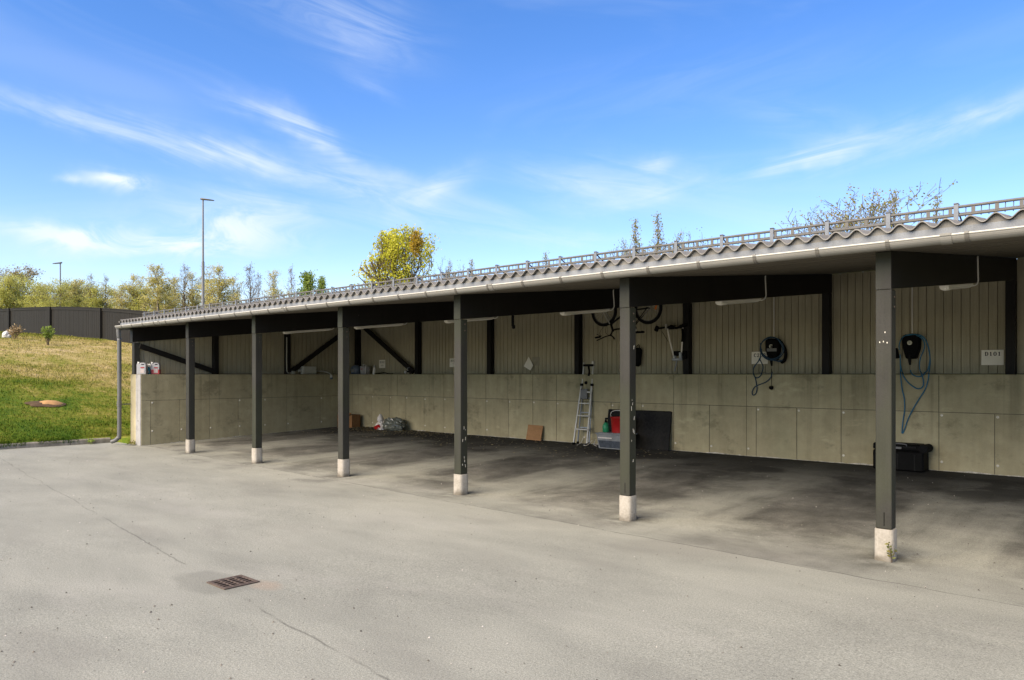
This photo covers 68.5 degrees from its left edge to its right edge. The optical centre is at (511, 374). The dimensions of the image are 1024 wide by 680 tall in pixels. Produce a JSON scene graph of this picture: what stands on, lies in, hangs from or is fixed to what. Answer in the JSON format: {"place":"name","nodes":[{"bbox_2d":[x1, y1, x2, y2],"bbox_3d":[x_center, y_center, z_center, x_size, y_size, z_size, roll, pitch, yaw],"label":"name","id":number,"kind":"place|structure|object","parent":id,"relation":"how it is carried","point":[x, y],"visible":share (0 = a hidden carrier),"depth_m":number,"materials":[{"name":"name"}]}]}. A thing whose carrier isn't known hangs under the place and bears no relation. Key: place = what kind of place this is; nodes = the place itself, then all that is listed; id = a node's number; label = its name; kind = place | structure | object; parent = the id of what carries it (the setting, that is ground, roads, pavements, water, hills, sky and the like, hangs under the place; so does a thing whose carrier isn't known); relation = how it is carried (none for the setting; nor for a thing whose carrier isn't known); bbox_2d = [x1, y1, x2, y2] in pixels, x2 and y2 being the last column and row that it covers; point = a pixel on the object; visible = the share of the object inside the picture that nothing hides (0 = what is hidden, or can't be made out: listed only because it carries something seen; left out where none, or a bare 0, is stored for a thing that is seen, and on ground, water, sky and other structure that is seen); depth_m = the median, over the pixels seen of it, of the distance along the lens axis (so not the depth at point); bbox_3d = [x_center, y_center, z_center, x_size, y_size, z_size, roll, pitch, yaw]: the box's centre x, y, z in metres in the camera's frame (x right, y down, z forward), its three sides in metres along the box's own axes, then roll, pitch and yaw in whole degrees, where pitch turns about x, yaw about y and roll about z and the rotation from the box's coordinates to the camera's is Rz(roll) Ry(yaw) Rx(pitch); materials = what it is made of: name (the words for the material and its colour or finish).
{"place":"outdoors","nodes":[
{"label":"outdoors","id":0,"kind":"place"},
{"bbox_2d":[0,426,1023,679],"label":"asphalt yard","id":1,"kind":"structure","parent":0,"point":[86,524],"depth_m":5.95,"materials":[{"name":"grey asphalt"}]},
{"bbox_2d":[0,437,110,449],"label":"kerb","id":2,"kind":"structure","parent":1,"relation":"on","point":[59,443],"depth_m":15.88,"materials":[{"name":"concrete"}]},
{"bbox_2d":[206,575,259,589],"bbox_3d":[-2.031,1.514,5.481,0.270,0.009,0.270,0,0,42],"label":"storm drain","id":3,"kind":"object","parent":1,"relation":"on","point":[231,582],"visible":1,"depth_m":5.47,"materials":[{"name":"metal"}]},
{"bbox_2d":[349,413,359,427],"bbox_3d":[-4.233,1.187,19.421,0.520,0.389,0.366,0,0,33],"label":"cardboard box","id":4,"kind":"object","parent":1,"relation":"on","point":[354,420],"visible":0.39,"depth_m":19.26,"materials":[{"name":"brown cardboard"}]},
{"bbox_2d":[374,414,383,429],"bbox_3d":[-3.223,1.173,18.464,0.334,0.390,0.300,0,0,13],"label":"carrier bag","id":5,"kind":"object","parent":1,"relation":"on","point":[379,425],"visible":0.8,"depth_m":18.41,"materials":[{"name":"white plastic"}]},
{"bbox_2d":[382,417,405,430],"bbox_3d":[-2.864,1.200,18.241,0.734,0.335,0.462,0,0,42],"label":"rubbish bag","id":6,"kind":"object","parent":1,"relation":"on","point":[394,424],"visible":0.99,"depth_m":18.06,"materials":[{"name":"grey plastic"}]},
{"bbox_2d":[316,426,674,460],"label":"leaf litter","id":7,"kind":"object","parent":1,"relation":"on","point":[443,437],"visible":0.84,"depth_m":17.36,"materials":[{"name":"brown plant"}]},
{"bbox_2d":[1,428,1022,679],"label":"grit","id":8,"kind":"object","parent":1,"relation":"on","point":[471,534],"visible":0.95,"depth_m":6.54,"materials":[{"name":"grey gravel"}]},
{"bbox_2d":[526,425,542,440],"bbox_3d":[0.465,1.208,15.507,0.406,0.317,0.082,0,0,42],"label":"plywood board","id":9,"kind":"object","parent":1,"relation":"on","point":[534,432],"visible":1,"depth_m":15.49,"materials":[{"name":"brown wood"}]},
{"bbox_2d":[110,197,1023,561],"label":"carport","id":10,"kind":"object","parent":1,"relation":"on","point":[836,303],"visible":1,"depth_m":11.15,"materials":[{"name":"paint"}]},
{"bbox_2d":[283,328,333,333],"bbox_3d":[-4.438,-1.094,16.486,0.130,0.358,1.275,0,6,42],"label":"strip lamp","id":11,"kind":"object","parent":10,"relation":"attached to","point":[300,331],"visible":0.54,"depth_m":16.41,"materials":[{"name":"white plastic"}]},
{"bbox_2d":[286,337,332,378],"bbox_3d":[-5.230,-0.395,19.304,1.205,1.059,0.363,0,0,-32],"label":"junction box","id":12,"kind":"object","parent":10,"relation":"attached to","point":[307,370],"visible":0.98,"depth_m":19.24,"materials":[{"name":"plastic"}]},
{"bbox_2d":[354,323,406,328],"bbox_3d":[-2.568,-1.096,14.825,0.130,0.358,1.275,0,6,42],"label":"strip lamp","id":13,"kind":"object","parent":10,"relation":"attached to","point":[375,326],"visible":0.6,"depth_m":14.75,"materials":[{"name":"white plastic"}]},
{"bbox_2d":[379,360,384,367],"bbox_3d":[-3.436,-0.268,19.908,0.260,0.215,0.008,0,0,42],"label":"notice","id":14,"kind":"object","parent":10,"relation":"attached to","point":[381,363],"visible":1,"depth_m":19.91,"materials":[{"name":"paper"}]},
{"bbox_2d":[450,358,453,366],"bbox_3d":[-1.406,-0.274,18.076,0.270,0.207,0.008,0,0,42],"label":"notice","id":15,"kind":"object","parent":10,"relation":"attached to","point":[451,362],"visible":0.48,"depth_m":18.11,"materials":[{"name":"paper"}]},
{"bbox_2d":[444,316,498,322],"bbox_3d":[-0.693,-1.099,13.172,0.130,0.358,1.275,0,6,42],"label":"strip lamp","id":16,"kind":"object","parent":10,"relation":"attached to","point":[471,319],"visible":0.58,"depth_m":13.21,"materials":[{"name":"white plastic"}]},
{"bbox_2d":[512,315,514,328],"bbox_3d":[0.019,-0.708,10.259,0.025,0.185,0.065,0,0,42],"label":"hanging strap","id":17,"kind":"object","parent":10,"relation":"hanging from","point":[513,326],"visible":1,"depth_m":10.24,"materials":[{"name":"black fabric"}]},
{"bbox_2d":[524,357,532,369],"bbox_3d":[0.364,-0.231,16.448,0.024,0.302,0.296,0,0,-40],"label":"loose paper","id":18,"kind":"object","parent":10,"relation":"attached to","point":[528,365],"visible":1,"depth_m":16.44,"materials":[{"name":"white paper"}]},
{"bbox_2d":[532,357,538,365],"bbox_3d":[0.519,-0.280,16.350,0.200,0.190,0.004,0,0,42],"label":"pale patch","id":19,"kind":"object","parent":10,"relation":"attached to","point":[535,361],"visible":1,"depth_m":16.36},
{"bbox_2d":[560,289,614,315],"bbox_3d":[1.163,-1.099,11.497,0.130,0.358,1.275,0,6,42],"label":"strip lamp","id":20,"kind":"object","parent":10,"relation":"attached to","point":[582,312],"visible":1,"depth_m":11.47,"materials":[{"name":"white plastic"}]},
{"bbox_2d":[591,305,662,340],"bbox_3d":[2.083,-1.070,13.791,1.537,0.920,0.634,0,0,42],"label":"bicycle","id":21,"kind":"object","parent":10,"relation":"hanging from","point":[638,317],"visible":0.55,"depth_m":13.86,"materials":[{"name":"metal"}]},
{"bbox_2d":[636,344,641,366],"bbox_3d":[2.421,-0.361,14.532,0.222,0.432,0.103,0,0,42],"label":"hanging bag","id":22,"kind":"object","parent":10,"relation":"hanging from","point":[638,355],"visible":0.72,"depth_m":14.47,"materials":[{"name":"black fabric"}]},
{"bbox_2d":[654,323,686,371],"bbox_3d":[2.975,-0.488,13.972,0.673,0.884,0.215,0,0,42],"label":"bike carrier","id":23,"kind":"object","parent":10,"relation":"hanging from","point":[681,354],"visible":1,"depth_m":13.84,"materials":[{"name":"black metal"}]},
{"bbox_2d":[715,275,766,304],"bbox_3d":[2.992,-1.095,9.793,0.130,0.358,1.275,0,6,42],"label":"strip lamp","id":24,"kind":"object","parent":10,"relation":"attached to","point":[737,301],"visible":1,"depth_m":9.76,"materials":[{"name":"white plastic"}]},
{"bbox_2d":[752,352,767,363],"bbox_3d":[4.262,-0.280,12.959,0.288,0.210,0.008,0,0,42],"label":"notice","id":25,"kind":"object","parent":10,"relation":"attached to","point":[755,357],"visible":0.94,"depth_m":12.97,"materials":[{"name":"paper"}]},
{"bbox_2d":[752,297,787,395],"bbox_3d":[4.208,-0.607,12.579,0.589,1.925,0.656,0,0,42],"label":"wall charger","id":26,"kind":"object","parent":10,"relation":"attached to","point":[773,346],"depth_m":12.68,"materials":[{"name":"black plastic"}]},
{"bbox_2d":[896,287,930,433],"bbox_3d":[5.908,-0.353,11.040,0.461,2.432,0.796,0,0,19],"label":"wall charger","id":27,"kind":"object","parent":10,"relation":"attached to","point":[911,344],"depth_m":11.25,"materials":[{"name":"black plastic"}]},
{"bbox_2d":[939,256,978,290],"bbox_3d":[4.801,-1.088,8.066,0.130,0.358,1.275,0,6,42],"label":"strip lamp","id":28,"kind":"object","parent":10,"relation":"attached to","point":[950,287],"visible":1,"depth_m":8.04,"materials":[{"name":"white plastic"}]},
{"bbox_2d":[981,350,1003,364],"bbox_3d":[6.805,-0.235,10.661,0.271,0.214,0.012,0,0,42],"label":"notice","id":29,"kind":"object","parent":10,"relation":"attached to","point":[992,357],"visible":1,"depth_m":10.66,"materials":[{"name":"plastic"}]},
{"bbox_2d":[131,374,1023,476],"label":"concrete wall","id":30,"kind":"structure","parent":1,"relation":"on","point":[968,423],"depth_m":13.35,"materials":[{"name":"grey concrete"}]},
{"bbox_2d":[137,362,147,373],"bbox_3d":[-7.964,-0.129,16.203,0.188,0.270,0.135,0,0,-10],"label":"jug","id":31,"kind":"object","parent":30,"relation":"on","point":[142,368],"visible":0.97,"depth_m":16.14,"materials":[{"name":"plastic"}]},
{"bbox_2d":[150,362,160,373],"bbox_3d":[-7.773,-0.129,16.415,0.193,0.270,0.136,0,0,-10],"label":"jug","id":32,"kind":"object","parent":30,"relation":"on","point":[155,368],"visible":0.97,"depth_m":16.36,"materials":[{"name":"plastic"}]},
{"bbox_2d":[351,358,360,373],"bbox_3d":[-4.184,-0.218,20.227,0.288,0.447,0.293,0,0,-12],"label":"blue canister","id":33,"kind":"object","parent":30,"relation":"on","point":[355,369],"visible":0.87,"depth_m":20.11,"materials":[{"name":"plastic"}]},
{"bbox_2d":[360,365,369,373],"bbox_3d":[-3.903,-0.121,19.973,0.240,0.255,0.164,0,0,42],"label":"white canister","id":34,"kind":"object","parent":30,"relation":"on","point":[364,369],"visible":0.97,"depth_m":19.91,"materials":[{"name":"plastic"}]},
{"bbox_2d":[572,361,595,445],"bbox_3d":[1.466,0.563,14.486,0.643,1.639,0.490,0,0,42],"label":"step ladder","id":35,"kind":"object","parent":1,"relation":"on","point":[583,393],"visible":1,"depth_m":14.64,"materials":[{"name":"metal"}]},
{"bbox_2d":[595,431,636,449],"bbox_3d":[1.913,1.220,13.850,0.740,0.293,0.400,0,0,42],"label":"storage box","id":36,"kind":"object","parent":1,"relation":"on","point":[609,440],"visible":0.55,"depth_m":13.75,"materials":[{"name":"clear plastic"}]},
{"bbox_2d":[602,418,608,431],"bbox_3d":[1.736,0.940,13.915,0.128,0.265,0.126,0,0,42],"label":"spray bottle","id":37,"kind":"object","parent":36,"relation":"on","point":[605,427],"visible":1,"depth_m":13.87,"materials":[{"name":"green plastic"}]},
{"bbox_2d":[610,410,619,432],"bbox_3d":[1.979,0.866,13.831,0.381,0.412,0.361,0,0,42],"label":"bucket","id":38,"kind":"object","parent":36,"relation":"on","point":[615,423],"visible":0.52,"depth_m":13.71,"materials":[{"name":"red plastic"}]},
{"bbox_2d":[607,409,671,450],"bbox_3d":[2.310,1.015,13.842,1.360,0.700,0.130,0,0,42],"label":"dark board","id":39,"kind":"object","parent":1,"relation":"on","point":[653,429],"visible":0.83,"depth_m":13.63,"materials":[{"name":"black wood"}]},
{"bbox_2d":[885,542,896,561],"bbox_3d":[3.054,1.442,6.070,0.086,0.198,0.134,0,0,42],"label":"weed","id":40,"kind":"object","parent":1,"relation":"on","point":[890,551],"visible":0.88,"depth_m":6.06,"materials":[{"name":"plant"}]},
{"bbox_2d":[873,442,932,471],"bbox_3d":[5.550,1.167,10.706,0.713,0.393,0.345,0,0,42],"label":"tool case","id":41,"kind":"object","parent":1,"relation":"on","point":[912,457],"visible":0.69,"depth_m":10.53,"materials":[{"name":"black plastic"}]},
{"bbox_2d":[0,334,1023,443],"bbox_3d":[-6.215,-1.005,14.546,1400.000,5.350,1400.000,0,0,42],"label":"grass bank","id":42,"kind":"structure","parent":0,"point":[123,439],"depth_m":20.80,"materials":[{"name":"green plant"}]},
{"bbox_2d":[2,331,10,337],"bbox_3d":[-22.792,-1.751,33.952,0.372,0.415,0.433,0,0,-29],"label":"boulder","id":43,"kind":"object","parent":42,"relation":"on","point":[5,334],"visible":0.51,"depth_m":33.80,"materials":[{"name":"stone"}]},
{"bbox_2d":[6,323,24,338],"bbox_3d":[-21.988,-1.892,33.315,0.637,0.754,0.724,0,0,42],"label":"shrub","id":44,"kind":"object","parent":42,"relation":"on","point":[13,330],"visible":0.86,"depth_m":33.29,"materials":[{"name":"beige plant"}]},
{"bbox_2d":[0,269,34,308],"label":"spring shrub","id":45,"kind":"object","parent":42,"relation":"on","point":[7,296],"visible":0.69,"depth_m":59.70,"materials":[{"name":"green plant"}]},
{"bbox_2d":[1,271,49,307],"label":"spring shrub","id":46,"kind":"object","parent":42,"relation":"on","point":[23,283],"visible":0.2,"depth_m":61.60,"materials":[{"name":"green plant"}]},
{"bbox_2d":[0,263,57,305],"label":"broad tree","id":47,"kind":"object","parent":42,"relation":"on","point":[29,271],"visible":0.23,"depth_m":73.57,"materials":[{"name":"green plant"}]},
{"bbox_2d":[7,280,53,307],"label":"spring shrub","id":48,"kind":"object","parent":42,"relation":"on","point":[30,299],"visible":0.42,"depth_m":59.67,"materials":[{"name":"green plant"}]},
{"bbox_2d":[25,400,65,406],"bbox_3d":[-11.666,0.733,18.845,0.740,0.159,0.892,0,0,42],"label":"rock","id":49,"kind":"object","parent":42,"relation":"on","point":[48,403],"visible":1,"depth_m":18.70,"materials":[{"name":"brown stone"}]},
{"bbox_2d":[41,326,54,344],"bbox_3d":[-19.460,-1.631,31.554,0.576,0.820,0.562,0,0,-29],"label":"shrub","id":50,"kind":"object","parent":42,"relation":"on","point":[47,335],"visible":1,"depth_m":31.51,"materials":[{"name":"green plant"}]},
{"bbox_2d":[24,278,83,306],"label":"spring shrub","id":51,"kind":"object","parent":42,"relation":"on","point":[62,288],"visible":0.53,"depth_m":57.81,"materials":[{"name":"green plant"}]},
{"bbox_2d":[52,262,61,305],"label":"street lamp","id":52,"kind":"object","parent":42,"relation":"on","point":[60,263],"visible":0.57,"depth_m":59.97,"materials":[{"name":"metal"}]},
{"bbox_2d":[0,331,131,446],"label":"grass","id":53,"kind":"structure","parent":42,"relation":"on","point":[4,370],"depth_m":20.82,"materials":[{"name":"green plant"}]},
{"bbox_2d":[47,278,93,306],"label":"spring shrub","id":54,"kind":"object","parent":42,"relation":"on","point":[76,297],"visible":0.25,"depth_m":61.55,"materials":[{"name":"green plant"}]},
{"bbox_2d":[56,278,92,306],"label":"birch tree","id":55,"kind":"object","parent":42,"relation":"on","point":[71,282],"visible":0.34,"depth_m":61.73,"materials":[{"name":"green plant"}]},
{"bbox_2d":[0,307,159,342],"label":"board fence","id":56,"kind":"object","parent":42,"relation":"on","point":[93,322],"visible":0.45,"depth_m":41.69,"materials":[{"name":"black wood"}]},
{"bbox_2d":[70,278,100,306],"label":"spring shrub","id":57,"kind":"object","parent":42,"relation":"on","point":[88,287],"visible":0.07,"depth_m":63.86,"materials":[{"name":"green plant"}]},
{"bbox_2d":[80,274,95,305],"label":"bare tree","id":58,"kind":"object","parent":42,"relation":"on","point":[88,288],"visible":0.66,"depth_m":59.93,"materials":[{"name":"green plant"}]},
{"bbox_2d":[74,283,123,307],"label":"spring shrub","id":59,"kind":"object","parent":42,"relation":"on","point":[94,301],"visible":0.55,"depth_m":59.72,"materials":[{"name":"green plant"}]},
{"bbox_2d":[99,277,113,307],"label":"bare tree","id":60,"kind":"object","parent":42,"relation":"on","point":[105,278],"visible":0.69,"depth_m":59.91,"materials":[{"name":"green plant"}]},
{"bbox_2d":[99,279,130,308],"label":"spring shrub","id":61,"kind":"object","parent":42,"relation":"on","point":[113,294],"visible":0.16,"depth_m":61.68,"materials":[{"name":"green plant"}]},
{"bbox_2d":[102,283,129,309],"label":"birch tree","id":62,"kind":"object","parent":42,"relation":"on","point":[121,300],"visible":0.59,"depth_m":56.83,"materials":[{"name":"green plant"}]},
{"bbox_2d":[118,273,151,309],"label":"birch tree","id":63,"kind":"object","parent":42,"relation":"on","point":[133,277],"visible":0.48,"depth_m":57.75,"materials":[{"name":"green plant"}]},
{"bbox_2d":[117,281,173,311],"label":"spring shrub","id":64,"kind":"object","parent":42,"relation":"on","point":[137,301],"visible":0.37,"depth_m":57.54,"materials":[{"name":"green plant"}]},
{"bbox_2d":[134,262,182,312],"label":"birch tree","id":65,"kind":"object","parent":42,"relation":"on","point":[154,281],"visible":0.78,"depth_m":53.91,"materials":[{"name":"green plant"}]},
{"bbox_2d":[165,277,191,311],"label":"birch tree","id":66,"kind":"object","parent":42,"relation":"on","point":[175,285],"visible":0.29,"depth_m":57.83,"materials":[{"name":"green plant"}]},
{"bbox_2d":[176,264,194,311],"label":"bare tree","id":67,"kind":"object","parent":42,"relation":"on","point":[184,295],"visible":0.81,"depth_m":55.96,"materials":[{"name":"green plant"}]},
{"bbox_2d":[172,271,209,310],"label":"birch tree","id":68,"kind":"object","parent":42,"relation":"on","point":[193,302],"visible":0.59,"depth_m":56.91,"materials":[{"name":"green plant"}]},
{"bbox_2d":[200,198,213,309],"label":"street lamp","id":69,"kind":"object","parent":42,"relation":"on","point":[202,281],"visible":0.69,"depth_m":44.95,"materials":[{"name":"metal"}]},
{"bbox_2d":[194,278,223,307],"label":"birch tree","id":70,"kind":"object","parent":42,"relation":"on","point":[205,294],"visible":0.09,"depth_m":58.94,"materials":[{"name":"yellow plant"}]},
{"bbox_2d":[191,262,241,308],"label":"birch tree","id":71,"kind":"object","parent":42,"relation":"on","point":[223,284],"visible":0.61,"depth_m":53.77,"materials":[{"name":"yellow plant"}]},
{"bbox_2d":[220,276,243,307],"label":"birch tree","id":72,"kind":"object","parent":42,"relation":"on","point":[236,293],"visible":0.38,"depth_m":57.94,"materials":[{"name":"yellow plant"}]},
{"bbox_2d":[241,264,263,303],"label":"bare tree","id":73,"kind":"object","parent":42,"relation":"on","point":[250,285],"visible":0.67,"depth_m":55.95,"materials":[{"name":"grey plant"}]},
{"bbox_2d":[252,270,265,300],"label":"bare tree","id":74,"kind":"object","parent":42,"relation":"on","point":[258,290],"visible":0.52,"depth_m":57.98,"materials":[{"name":"grey plant"}]},
{"bbox_2d":[262,270,290,301],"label":"birch tree","id":75,"kind":"object","parent":42,"relation":"on","point":[273,285],"visible":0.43,"depth_m":54.84,"materials":[{"name":"yellow plant"}]},
{"bbox_2d":[284,266,295,296],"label":"bare tree","id":76,"kind":"object","parent":42,"relation":"on","point":[293,283],"visible":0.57,"depth_m":55.95,"materials":[{"name":"grey plant"}]},
{"bbox_2d":[290,269,318,297],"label":"larch tree","id":77,"kind":"object","parent":42,"relation":"on","point":[308,282],"visible":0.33,"depth_m":51.84,"materials":[{"name":"green plant"}]},
{"bbox_2d":[315,275,329,295],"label":"larch tree","id":78,"kind":"object","parent":42,"relation":"on","point":[321,282],"visible":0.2,"depth_m":51.89,"materials":[{"name":"green plant"}]},
{"bbox_2d":[336,224,439,291],"bbox_3d":[-5.074,-3.375,33.710,4.359,6.625,5.029,0,0,-38],"label":"maple tree","id":79,"kind":"object","parent":42,"relation":"on","point":[393,253],"visible":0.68,"depth_m":33.46,"materials":[{"name":"yellow plant"}]},
{"bbox_2d":[432,259,463,278],"bbox_3d":[-2.727,-2.738,34.054,1.663,5.117,1.574,0,0,15],"label":"young tree","id":80,"kind":"object","parent":42,"relation":"on","point":[448,270],"visible":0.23,"depth_m":33.99,"materials":[{"name":"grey plant"}]},
{"bbox_2d":[469,259,474,276],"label":"sapling","id":81,"kind":"object","parent":42,"relation":"on","point":[471,264],"visible":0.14,"depth_m":33.98,"materials":[{"name":"grey plant"}]},
{"bbox_2d":[604,238,646,260],"bbox_3d":[4.298,-2.522,27.122,1.860,4.906,1.761,0,0,-25],"label":"young tree","id":82,"kind":"object","parent":42,"relation":"on","point":[623,249],"visible":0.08,"depth_m":27.04,"materials":[{"name":"brown plant"}]},
{"bbox_2d":[627,218,642,253],"bbox_3d":[4.302,-2.708,25.934,0.769,5.462,0.987,0,0,13],"label":"sapling","id":83,"kind":"object","parent":42,"relation":"on","point":[634,237],"visible":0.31,"depth_m":25.97,"materials":[{"name":"brown plant"}]},
{"bbox_2d":[648,211,664,254],"bbox_3d":[5.074,-2.803,26.041,1.018,5.629,0.792,0,0,-11],"label":"sapling","id":84,"kind":"object","parent":42,"relation":"on","point":[657,226],"visible":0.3,"depth_m":25.97,"materials":[{"name":"brown plant"}]},
{"bbox_2d":[642,227,711,255],"bbox_3d":[5.705,-2.589,25.921,2.066,5.036,2.182,0,0,-17],"label":"young tree","id":85,"kind":"object","parent":42,"relation":"on","point":[659,248],"visible":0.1,"depth_m":25.93,"materials":[{"name":"brown plant"}]},
{"bbox_2d":[785,205,861,238],"bbox_3d":[9.360,-2.499,22.078,2.684,4.868,3.165,0,0,9],"label":"young tree","id":86,"kind":"object","parent":42,"relation":"on","point":[818,217],"visible":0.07,"depth_m":21.69,"materials":[{"name":"brown plant"}]},
{"bbox_2d":[775,179,957,236],"bbox_3d":[9.973,-2.638,20.973,4.863,5.203,4.124,0,0,16],"label":"young tree","id":87,"kind":"object","parent":42,"relation":"on","point":[870,214],"visible":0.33,"depth_m":20.44,"materials":[{"name":"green plant"}]},
{"bbox_2d":[890,188,900,226],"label":"sapling","id":88,"kind":"object","parent":42,"relation":"on","point":[895,192],"visible":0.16,"depth_m":21.99,"materials":[{"name":"brown plant"}]},
{"bbox_2d":[928,194,942,222],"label":"sapling","id":89,"kind":"object","parent":42,"relation":"on","point":[936,204],"visible":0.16,"depth_m":22.00,"materials":[{"name":"brown plant"}]},
{"bbox_2d":[0,0,1023,310],"label":"sky","id":90,"kind":"structure","parent":0,"point":[508,132],"materials":[{"name":"blue"}]}
]}

